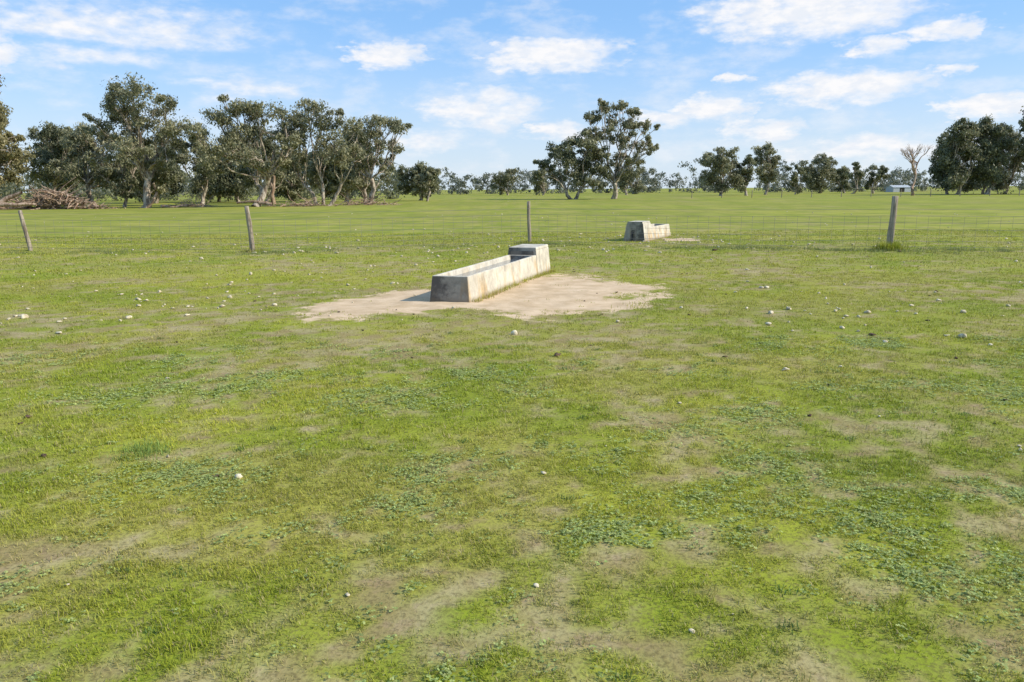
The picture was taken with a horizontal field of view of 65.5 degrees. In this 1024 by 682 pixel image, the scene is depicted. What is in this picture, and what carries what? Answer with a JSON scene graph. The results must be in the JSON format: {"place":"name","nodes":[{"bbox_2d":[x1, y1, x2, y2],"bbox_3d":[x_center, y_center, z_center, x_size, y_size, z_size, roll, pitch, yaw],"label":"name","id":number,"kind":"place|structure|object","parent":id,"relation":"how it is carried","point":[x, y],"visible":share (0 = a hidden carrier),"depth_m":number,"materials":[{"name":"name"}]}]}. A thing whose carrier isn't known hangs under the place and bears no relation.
{"place":"outdoors","nodes":[
{"label":"outdoors","id":0,"kind":"place"},
{"bbox_2d":[0,186,1023,681],"bbox_3d":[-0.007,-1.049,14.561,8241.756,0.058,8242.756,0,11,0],"label":"ground","id":1,"kind":"structure","parent":0,"point":[570,290],"depth_m":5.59,"materials":[{"name":"green plant"}]},
{"bbox_2d":[0,192,21,208],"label":"fallen timber","id":2,"kind":"object","parent":1,"relation":"on","point":[9,200],"visible":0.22,"depth_m":82.50,"materials":[{"name":"brown wood"}]},
{"bbox_2d":[0,191,22,201],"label":"fallen log","id":3,"kind":"object","parent":1,"relation":"on","point":[7,198],"visible":0.93,"depth_m":78.94,"materials":[{"name":"brown wood"}]},
{"bbox_2d":[0,107,34,176],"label":"eucalyptus tree","id":4,"kind":"object","parent":1,"relation":"on","point":[8,134],"visible":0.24,"depth_m":88.25,"materials":[{"name":"green plant"}]},
{"bbox_2d":[0,74,35,195],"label":"eucalyptus tree","id":5,"kind":"object","parent":1,"relation":"on","point":[8,155],"visible":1,"depth_m":80.79,"materials":[{"name":"green plant"}]},
{"bbox_2d":[0,202,36,206],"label":"fallen log","id":6,"kind":"object","parent":1,"relation":"on","point":[3,204],"visible":1,"depth_m":78.30,"materials":[{"name":"brown wood"}]},
{"bbox_2d":[14,120,82,202],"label":"eucalyptus tree","id":7,"kind":"object","parent":1,"relation":"on","point":[57,150],"visible":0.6,"depth_m":103.17,"materials":[{"name":"green plant"}]},
{"bbox_2d":[32,126,95,196],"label":"eucalyptus tree","id":8,"kind":"object","parent":1,"relation":"on","point":[36,145],"visible":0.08,"depth_m":114.19,"materials":[{"name":"green plant"}]},
{"bbox_2d":[0,177,142,209],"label":"fallen timber","id":9,"kind":"object","parent":1,"relation":"on","point":[60,200],"visible":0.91,"depth_m":81.17,"materials":[{"name":"brown wood"}]},
{"bbox_2d":[48,121,134,204],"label":"eucalyptus tree","id":10,"kind":"object","parent":1,"relation":"on","point":[83,142],"visible":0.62,"depth_m":91.79,"materials":[{"name":"green plant"}]},
{"bbox_2d":[90,153,139,206],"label":"eucalyptus tree","id":11,"kind":"object","parent":1,"relation":"on","point":[118,177],"visible":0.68,"depth_m":90.02,"materials":[{"name":"green plant"}]},
{"bbox_2d":[77,72,191,207],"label":"eucalyptus tree","id":12,"kind":"object","parent":1,"relation":"on","point":[117,114],"visible":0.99,"depth_m":82.66,"materials":[{"name":"green plant"}]},
{"bbox_2d":[112,137,185,198],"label":"eucalyptus tree","id":13,"kind":"object","parent":1,"relation":"on","point":[160,177],"visible":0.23,"depth_m":99.81,"materials":[{"name":"green plant"}]},
{"bbox_2d":[145,183,157,207],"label":"tree trunk","id":14,"kind":"object","parent":1,"relation":"on","point":[150,203],"visible":0.96,"depth_m":83.68,"materials":[{"name":"brown wood"}]},
{"bbox_2d":[119,131,189,202],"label":"eucalyptus tree","id":15,"kind":"object","parent":1,"relation":"on","point":[161,190],"visible":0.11,"depth_m":115.14,"materials":[{"name":"green plant"}]},
{"bbox_2d":[125,164,186,201],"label":"eucalyptus tree","id":16,"kind":"object","parent":1,"relation":"on","point":[180,180],"visible":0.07,"depth_m":127.57,"materials":[{"name":"green plant"}]},
{"bbox_2d":[161,204,189,207],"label":"fallen log","id":17,"kind":"object","parent":1,"relation":"on","point":[167,206],"visible":0.92,"depth_m":85.33,"materials":[{"name":"brown wood"}]},
{"bbox_2d":[169,194,217,206],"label":"fallen timber","id":18,"kind":"object","parent":1,"relation":"on","point":[197,205],"visible":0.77,"depth_m":88.61,"materials":[{"name":"brown wood"}]},
{"bbox_2d":[170,136,219,205],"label":"eucalyptus tree","id":19,"kind":"object","parent":1,"relation":"on","point":[198,180],"visible":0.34,"depth_m":95.22,"materials":[{"name":"green plant"}]},
{"bbox_2d":[0,168,404,201],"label":"distant scrub","id":20,"kind":"object","parent":1,"relation":"on","point":[12,186],"visible":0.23,"depth_m":146.68,"materials":[{"name":"green plant"}]},
{"bbox_2d":[188,156,244,201],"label":"eucalyptus tree","id":21,"kind":"object","parent":1,"relation":"on","point":[199,192],"visible":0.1,"depth_m":126.09,"materials":[{"name":"green plant"}]},
{"bbox_2d":[201,134,261,201],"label":"eucalyptus tree","id":22,"kind":"object","parent":1,"relation":"on","point":[226,183],"visible":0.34,"depth_m":117.62,"materials":[{"name":"green plant"}]},
{"bbox_2d":[178,94,303,206],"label":"eucalyptus tree","id":23,"kind":"object","parent":1,"relation":"on","point":[231,138],"visible":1,"depth_m":83.75,"materials":[{"name":"green plant"}]},
{"bbox_2d":[236,200,272,205],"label":"fallen log","id":24,"kind":"object","parent":1,"relation":"on","point":[260,202],"visible":1,"depth_m":86.71,"materials":[{"name":"grey wood"}]},
{"bbox_2d":[237,123,285,193],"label":"eucalyptus tree","id":25,"kind":"object","parent":1,"relation":"on","point":[247,170],"visible":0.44,"depth_m":97.29,"materials":[{"name":"green plant"}]},
{"bbox_2d":[229,140,297,201],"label":"eucalyptus tree","id":26,"kind":"object","parent":1,"relation":"on","point":[261,183],"visible":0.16,"depth_m":108.82,"materials":[{"name":"green plant"}]},
{"bbox_2d":[267,140,275,203],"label":"dead tree","id":27,"kind":"object","parent":1,"relation":"on","point":[272,184],"visible":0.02,"depth_m":101.81,"materials":[{"name":"brown wood"}]},
{"bbox_2d":[263,147,323,200],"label":"eucalyptus tree","id":28,"kind":"object","parent":1,"relation":"on","point":[292,192],"visible":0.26,"depth_m":129.60,"materials":[{"name":"green plant"}]},
{"bbox_2d":[264,189,351,206],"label":"fallen timber","id":29,"kind":"object","parent":1,"relation":"on","point":[303,203],"visible":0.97,"depth_m":86.31,"materials":[{"name":"brown wood"}]},
{"bbox_2d":[296,150,350,199],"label":"eucalyptus tree","id":30,"kind":"object","parent":1,"relation":"on","point":[328,192],"visible":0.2,"depth_m":121.88,"materials":[{"name":"green plant"}]},
{"bbox_2d":[274,97,375,205],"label":"eucalyptus tree","id":31,"kind":"object","parent":1,"relation":"on","point":[334,151],"visible":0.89,"depth_m":87.69,"materials":[{"name":"green plant"}]},
{"bbox_2d":[307,135,380,201],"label":"eucalyptus tree","id":32,"kind":"object","parent":1,"relation":"on","point":[333,185],"visible":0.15,"depth_m":114.70,"materials":[{"name":"green plant"}]},
{"bbox_2d":[336,134,393,199],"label":"eucalyptus tree","id":33,"kind":"object","parent":1,"relation":"on","point":[356,176],"visible":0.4,"depth_m":105.02,"materials":[{"name":"green plant"}]},
{"bbox_2d":[327,190,402,204],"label":"fallen timber","id":34,"kind":"object","parent":1,"relation":"on","point":[363,202],"visible":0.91,"depth_m":92.32,"materials":[{"name":"brown wood"}]},
{"bbox_2d":[342,114,412,203],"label":"eucalyptus tree","id":35,"kind":"object","parent":1,"relation":"on","point":[394,125],"visible":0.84,"depth_m":93.22,"materials":[{"name":"green plant"}]},
{"bbox_2d":[396,160,441,200],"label":"eucalyptus tree","id":36,"kind":"object","parent":1,"relation":"on","point":[407,185],"visible":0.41,"depth_m":127.25,"materials":[{"name":"green plant"}]},
{"bbox_2d":[411,165,440,200],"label":"eucalyptus tree","id":37,"kind":"object","parent":1,"relation":"on","point":[424,181],"visible":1,"depth_m":117.50,"materials":[{"name":"green plant"}]},
{"bbox_2d":[430,244,549,301],"bbox_3d":[-0.226,-1.299,14.475,0.658,0.590,5.098,3,11,16],"label":"concrete water trough","id":38,"kind":"object","parent":1,"relation":"on","point":[518,263],"visible":0.88,"depth_m":13.44,"materials":[{"name":"grey concrete"}]},
{"bbox_2d":[489,168,520,194],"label":"eucalyptus tree","id":39,"kind":"object","parent":1,"relation":"on","point":[502,180],"visible":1,"depth_m":224.63,"materials":[{"name":"green plant"}]},
{"bbox_2d":[0,196,1023,251],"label":"wire fence","id":40,"kind":"object","parent":1,"relation":"on","point":[891,222],"visible":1,"depth_m":22.91,"materials":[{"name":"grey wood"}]},
{"bbox_2d":[0,212,1023,633],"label":"scattered stones","id":41,"kind":"object","parent":1,"relation":"on","point":[240,476],"visible":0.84,"depth_m":11.98,"materials":[{"name":"white stone"}]},
{"bbox_2d":[18,249,1007,476],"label":"dung clods","id":42,"kind":"object","parent":1,"relation":"on","point":[217,475],"visible":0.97,"depth_m":8.19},
{"bbox_2d":[3,157,1023,197],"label":"distant tree line","id":43,"kind":"object","parent":1,"relation":"on","point":[907,175],"visible":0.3,"depth_m":277.13,"materials":[{"name":"green plant"}]},
{"bbox_2d":[531,168,554,194],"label":"eucalyptus tree","id":44,"kind":"object","parent":1,"relation":"on","point":[542,186],"visible":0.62,"depth_m":210.71,"materials":[{"name":"green plant"}]},
{"bbox_2d":[532,130,611,198],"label":"eucalyptus tree","id":45,"kind":"object","parent":1,"relation":"on","point":[561,152],"visible":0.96,"depth_m":125.95,"materials":[{"name":"green plant"}]},
{"bbox_2d":[577,98,660,198],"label":"eucalyptus tree","id":46,"kind":"object","parent":1,"relation":"on","point":[621,138],"visible":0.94,"depth_m":127.86,"materials":[{"name":"green plant"}]},
{"bbox_2d":[616,160,641,194],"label":"eucalyptus tree","id":47,"kind":"object","parent":1,"relation":"on","point":[623,185],"visible":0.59,"depth_m":205.69,"materials":[{"name":"green plant"}]},
{"bbox_2d":[618,165,647,193],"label":"eucalyptus tree","id":48,"kind":"object","parent":1,"relation":"on","point":[637,186],"visible":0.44,"depth_m":234.58,"materials":[{"name":"green plant"}]},
{"bbox_2d":[623,221,670,241],"bbox_3d":[4.689,-3.832,27.389,0.736,0.660,3.437,5,12,25],"label":"concrete water trough","id":49,"kind":"object","parent":1,"relation":"on","point":[637,228],"visible":0.92,"depth_m":26.05,"materials":[{"name":"grey concrete"}]},
{"bbox_2d":[698,146,744,195],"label":"eucalyptus tree","id":50,"kind":"object","parent":1,"relation":"on","point":[722,164],"visible":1,"depth_m":165.75,"materials":[{"name":"green plant"}]},
{"bbox_2d":[736,154,756,195],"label":"eucalyptus tree","id":51,"kind":"object","parent":1,"relation":"on","point":[748,172],"visible":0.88,"depth_m":167.52,"materials":[{"name":"green plant"}]},
{"bbox_2d":[751,141,780,194],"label":"eucalyptus tree","id":52,"kind":"object","parent":1,"relation":"on","point":[769,163],"visible":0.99,"depth_m":185.93,"materials":[{"name":"green plant"}]},
{"bbox_2d":[785,164,811,194],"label":"eucalyptus tree","id":53,"kind":"object","parent":1,"relation":"on","point":[795,179],"visible":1,"depth_m":183.56,"materials":[{"name":"green plant"}]},
{"bbox_2d":[799,152,837,192],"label":"eucalyptus tree","id":54,"kind":"object","parent":1,"relation":"on","point":[827,173],"visible":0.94,"depth_m":213.58,"materials":[{"name":"green plant"}]},
{"bbox_2d":[832,165,850,192],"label":"eucalyptus tree","id":55,"kind":"object","parent":1,"relation":"on","point":[842,178],"visible":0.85,"depth_m":216.89,"materials":[{"name":"green plant"}]},
{"bbox_2d":[843,162,864,193],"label":"eucalyptus tree","id":56,"kind":"object","parent":1,"relation":"on","point":[858,175],"visible":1,"depth_m":193.59,"materials":[{"name":"green plant"}]},
{"bbox_2d":[691,189,1019,197],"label":"wire fence","id":57,"kind":"object","parent":1,"relation":"on","point":[960,194],"visible":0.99,"depth_m":132.51,"materials":[{"name":"metal"}]},
{"bbox_2d":[864,164,890,193],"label":"eucalyptus tree","id":58,"kind":"object","parent":1,"relation":"on","point":[882,170],"visible":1,"depth_m":194.91,"materials":[{"name":"green plant"}]},
{"bbox_2d":[885,185,910,191],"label":"farm shed","id":59,"kind":"structure","parent":1,"relation":"on","point":[898,188],"depth_m":244.31,"materials":[{"name":"silver metal"}]},
{"bbox_2d":[900,144,933,195],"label":"dead tree","id":60,"kind":"object","parent":1,"relation":"on","point":[913,162],"visible":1,"depth_m":146.81,"materials":[{"name":"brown wood"}]},
{"bbox_2d":[927,131,977,193],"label":"eucalyptus tree","id":61,"kind":"object","parent":1,"relation":"on","point":[934,169],"visible":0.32,"depth_m":164.61,"materials":[{"name":"green plant"}]},
{"bbox_2d":[936,117,982,194],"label":"eucalyptus tree","id":62,"kind":"object","parent":1,"relation":"on","point":[961,145],"visible":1,"depth_m":153.02,"materials":[{"name":"green plant"}]},
{"bbox_2d":[958,114,1015,194],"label":"eucalyptus tree","id":63,"kind":"object","parent":1,"relation":"on","point":[986,171],"visible":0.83,"depth_m":154.89,"materials":[{"name":"green plant"}]},
{"bbox_2d":[961,123,1023,193],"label":"eucalyptus tree","id":64,"kind":"object","parent":1,"relation":"on","point":[1011,135],"visible":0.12,"depth_m":163.86,"materials":[{"name":"green plant"}]},
{"bbox_2d":[992,124,1023,193],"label":"eucalyptus tree","id":65,"kind":"object","parent":1,"relation":"on","point":[1016,164],"visible":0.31,"depth_m":167.00,"materials":[{"name":"green plant"}]},
{"bbox_2d":[1011,106,1023,166],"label":"eucalyptus tree","id":66,"kind":"object","parent":1,"relation":"on","point":[1017,143],"visible":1,"depth_m":153.26,"materials":[{"name":"green plant"}]},
{"bbox_2d":[0,0,1023,192],"label":"sky","id":67,"kind":"structure","parent":0,"point":[482,86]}
]}

